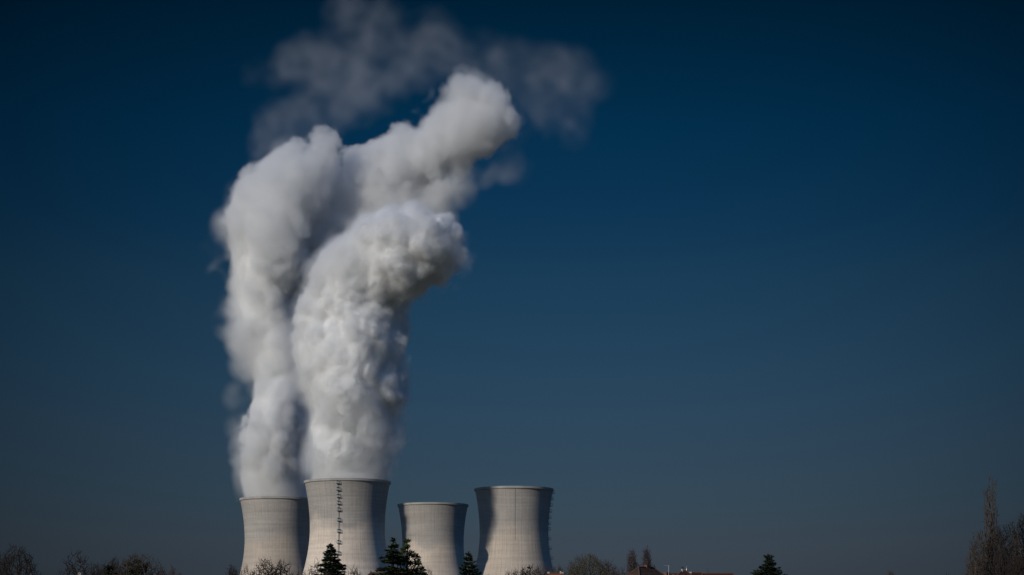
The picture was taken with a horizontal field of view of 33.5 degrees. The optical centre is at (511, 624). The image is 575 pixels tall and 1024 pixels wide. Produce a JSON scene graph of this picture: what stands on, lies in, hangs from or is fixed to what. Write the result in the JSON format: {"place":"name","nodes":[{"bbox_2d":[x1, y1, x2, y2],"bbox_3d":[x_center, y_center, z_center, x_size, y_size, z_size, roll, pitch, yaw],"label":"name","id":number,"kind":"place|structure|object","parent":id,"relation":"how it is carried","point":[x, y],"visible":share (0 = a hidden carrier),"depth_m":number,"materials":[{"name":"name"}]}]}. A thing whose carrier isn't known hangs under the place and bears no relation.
{"place":"outdoors","nodes":[
{"label":"outdoors","id":0,"kind":"place"},
{"bbox_2d":[368,571,418,574],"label":"house","id":1,"kind":"structure","parent":0,"point":[371,572],"depth_m":344.89,"materials":[{"name":"brown tile"}]},
{"bbox_2d":[420,566,427,574],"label":"spruce tree","id":2,"kind":"object","parent":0,"point":[423,570],"visible":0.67,"depth_m":329.64,"materials":[{"name":"green plant"}]},
{"bbox_2d":[0,0,1023,574],"label":"sky","id":3,"kind":"structure","parent":0,"point":[735,283],"materials":[{"name":"blue"}]},
{"bbox_2d":[546,571,563,574],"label":"house","id":4,"kind":"structure","parent":0,"point":[555,573],"depth_m":229.87,"materials":[{"name":"orange ceramic"}]},
{"bbox_3d":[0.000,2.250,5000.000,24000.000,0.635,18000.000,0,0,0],"label":"ground","id":5,"kind":"structure","parent":0,"visible":0},
{"bbox_2d":[0,556,12,574],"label":"bare tree","id":6,"kind":"object","parent":5,"relation":"on","point":[4,572],"visible":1,"depth_m":285.09,"materials":[{"name":"brown plant"}]},
{"bbox_2d":[0,543,40,574],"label":"bare tree","id":7,"kind":"object","parent":5,"relation":"on","point":[27,564],"visible":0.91,"depth_m":299.33,"materials":[{"name":"brown plant"}]},
{"bbox_2d":[58,549,95,574],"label":"bare tree","id":8,"kind":"object","parent":5,"relation":"on","point":[75,571],"visible":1,"depth_m":289.66,"materials":[{"name":"brown plant"}]},
{"bbox_2d":[88,562,102,574],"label":"bare tree","id":9,"kind":"object","parent":5,"relation":"on","point":[93,571],"visible":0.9,"depth_m":344.60,"materials":[{"name":"brown plant"}]},
{"bbox_2d":[98,561,106,574],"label":"bare tree","id":10,"kind":"object","parent":5,"relation":"on","point":[102,570],"visible":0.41,"depth_m":349.96,"materials":[{"name":"brown plant"}]},
{"bbox_2d":[102,557,120,574],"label":"bare tree","id":11,"kind":"object","parent":5,"relation":"on","point":[108,568],"visible":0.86,"depth_m":334.35,"materials":[{"name":"brown plant"}]},
{"bbox_2d":[113,551,163,574],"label":"bare tree","id":12,"kind":"object","parent":5,"relation":"on","point":[135,566],"visible":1,"depth_m":328.82,"materials":[{"name":"brown plant"}]},
{"bbox_2d":[166,566,177,574],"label":"bare tree","id":13,"kind":"object","parent":5,"relation":"on","point":[173,572],"visible":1,"depth_m":404.94,"materials":[{"name":"brown plant"}]},
{"bbox_2d":[225,564,237,574],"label":"bare tree","id":14,"kind":"object","parent":5,"relation":"on","point":[231,572],"visible":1,"depth_m":379.80,"materials":[{"name":"brown plant"}]},
{"bbox_2d":[239,564,250,574],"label":"bare tree","id":15,"kind":"object","parent":5,"relation":"on","point":[245,571],"visible":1,"depth_m":329.91,"materials":[{"name":"brown plant"}]},
{"bbox_2d":[252,557,279,574],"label":"bare tree","id":16,"kind":"object","parent":5,"relation":"on","point":[272,568],"visible":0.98,"depth_m":359.53,"materials":[{"name":"brown plant"}]},
{"bbox_2d":[239,496,309,574],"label":"cooling tower","id":17,"kind":"structure","parent":5,"relation":"on","point":[276,528],"depth_m":1552.69,"materials":[{"name":"concrete"}]},
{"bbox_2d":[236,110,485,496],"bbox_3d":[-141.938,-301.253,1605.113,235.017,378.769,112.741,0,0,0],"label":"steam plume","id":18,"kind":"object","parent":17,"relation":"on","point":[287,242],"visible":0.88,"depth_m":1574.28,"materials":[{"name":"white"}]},
{"bbox_2d":[273,559,293,574],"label":"bare tree","id":19,"kind":"object","parent":5,"relation":"on","point":[280,568],"visible":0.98,"depth_m":361.52,"materials":[{"name":"brown plant"}]},
{"bbox_2d":[307,556,323,574],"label":"bare tree","id":20,"kind":"object","parent":5,"relation":"on","point":[316,567],"visible":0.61,"depth_m":344.64,"materials":[{"name":"brown plant"}]},
{"bbox_2d":[313,543,346,574],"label":"spruce tree","id":21,"kind":"object","parent":5,"relation":"on","point":[336,567],"visible":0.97,"depth_m":334.12,"materials":[{"name":"green plant"}]},
{"bbox_2d":[303,478,390,574],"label":"cooling tower","id":22,"kind":"structure","parent":5,"relation":"on","point":[347,517],"depth_m":1357.41,"materials":[{"name":"concrete"}]},
{"bbox_2d":[296,210,459,478],"bbox_3d":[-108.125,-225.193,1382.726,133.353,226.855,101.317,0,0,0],"label":"steam plume","id":23,"kind":"object","parent":22,"relation":"on","point":[374,274],"visible":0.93,"depth_m":1354.77,"materials":[{"name":"white"}]},
{"bbox_2d":[345,565,361,574],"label":"bare tree","id":24,"kind":"object","parent":5,"relation":"on","point":[354,572],"visible":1,"depth_m":334.87,"materials":[{"name":"brown plant"}]},
{"bbox_2d":[372,537,412,574],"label":"cedar tree","id":25,"kind":"object","parent":5,"relation":"on","point":[392,556],"visible":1,"depth_m":284.36,"materials":[{"name":"green plant"}]},
{"bbox_2d":[397,538,422,574],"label":"pine tree","id":26,"kind":"object","parent":5,"relation":"on","point":[414,557],"visible":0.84,"depth_m":287.77,"materials":[{"name":"green plant"}]},
{"bbox_2d":[397,502,467,574],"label":"cooling tower","id":27,"kind":"structure","parent":5,"relation":"on","point":[433,532],"depth_m":1651.81,"materials":[{"name":"concrete"}]},
{"bbox_2d":[458,551,481,574],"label":"spruce tree","id":28,"kind":"object","parent":5,"relation":"on","point":[465,571],"visible":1,"depth_m":324.47,"materials":[{"name":"green plant"}]},
{"bbox_2d":[474,486,555,574],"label":"cooling tower","id":29,"kind":"structure","parent":5,"relation":"on","point":[514,523],"depth_m":1454.67,"materials":[{"name":"concrete"}]},
{"bbox_2d":[520,566,528,574],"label":"bare tree","id":30,"kind":"object","parent":5,"relation":"on","point":[523,572],"visible":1,"depth_m":449.80,"materials":[{"name":"brown plant"}]},
{"bbox_2d":[524,563,535,574],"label":"bare tree","id":31,"kind":"object","parent":5,"relation":"on","point":[530,570],"visible":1,"depth_m":449.60,"materials":[{"name":"brown plant"}]},
{"bbox_2d":[533,565,542,574],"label":"bare tree","id":32,"kind":"object","parent":5,"relation":"on","point":[538,572],"visible":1,"depth_m":449.86,"materials":[{"name":"brown plant"}]},
{"bbox_2d":[540,564,549,574],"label":"bare tree","id":33,"kind":"object","parent":5,"relation":"on","point":[546,569],"visible":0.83,"depth_m":449.75,"materials":[{"name":"brown plant"}]},
{"bbox_2d":[564,561,577,574],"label":"bare tree","id":34,"kind":"object","parent":5,"relation":"on","point":[569,568],"visible":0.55,"depth_m":404.68,"materials":[{"name":"brown plant"}]},
{"bbox_2d":[565,550,608,574],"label":"bare tree","id":35,"kind":"object","parent":5,"relation":"on","point":[584,560],"visible":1,"depth_m":398.83,"materials":[{"name":"brown plant"}]},
{"bbox_2d":[601,558,619,574],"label":"bare tree","id":36,"kind":"object","parent":5,"relation":"on","point":[610,571],"visible":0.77,"depth_m":414.64,"materials":[{"name":"brown plant"}]},
{"bbox_2d":[625,549,639,573],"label":"poplar tree","id":37,"kind":"object","parent":5,"relation":"on","point":[632,561],"visible":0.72,"depth_m":599.45,"materials":[{"name":"brown plant"}]},
{"bbox_2d":[640,544,652,566],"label":"poplar tree","id":38,"kind":"object","parent":5,"relation":"on","point":[646,559],"visible":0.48,"depth_m":599.47,"materials":[{"name":"brown plant"}]},
{"bbox_2d":[627,565,669,574],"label":"house","id":39,"kind":"structure","parent":5,"relation":"on","point":[644,570],"depth_m":239.48,"materials":[{"name":"brown tile"}]},
{"bbox_2d":[677,566,691,574],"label":"house","id":40,"kind":"structure","parent":5,"relation":"on","point":[683,572],"depth_m":249.72,"materials":[{"name":"red tile"}]},
{"bbox_2d":[690,572,701,574],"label":"house","id":41,"kind":"structure","parent":5,"relation":"on","point":[696,573],"depth_m":261.87,"materials":[{"name":"red tile"}]},
{"bbox_2d":[701,572,734,574],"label":"house","id":42,"kind":"structure","parent":5,"relation":"on","point":[704,573],"depth_m":257.90,"materials":[{"name":"red tile"}]},
{"bbox_2d":[752,554,787,574],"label":"spruce tree","id":43,"kind":"object","parent":5,"relation":"on","point":[769,567],"visible":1,"depth_m":329.42,"materials":[{"name":"green plant"}]},
{"bbox_2d":[964,551,986,574],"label":"bare tree","id":44,"kind":"object","parent":5,"relation":"on","point":[979,562],"visible":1,"depth_m":294.52,"materials":[{"name":"brown plant"}]},
{"bbox_2d":[965,529,992,574],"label":"bare tree","id":45,"kind":"object","parent":5,"relation":"on","point":[978,535],"visible":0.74,"depth_m":299.62,"materials":[{"name":"brown plant"}]},
{"bbox_2d":[980,475,1001,572],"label":"poplar tree","id":46,"kind":"object","parent":5,"relation":"on","point":[991,517],"visible":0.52,"depth_m":304.66,"materials":[{"name":"brown plant"}]},
{"bbox_2d":[979,522,1011,574],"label":"bare tree","id":47,"kind":"object","parent":5,"relation":"on","point":[1000,539],"visible":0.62,"depth_m":299.64,"materials":[{"name":"brown plant"}]},
{"bbox_2d":[997,520,1023,572],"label":"bare tree","id":48,"kind":"object","parent":5,"relation":"on","point":[1011,542],"visible":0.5,"depth_m":309.42,"materials":[{"name":"brown plant"}]},
{"bbox_2d":[1009,513,1023,573],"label":"bare tree","id":49,"kind":"object","parent":5,"relation":"on","point":[1022,530],"visible":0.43,"depth_m":314.55,"materials":[{"name":"brown plant"}]}
]}

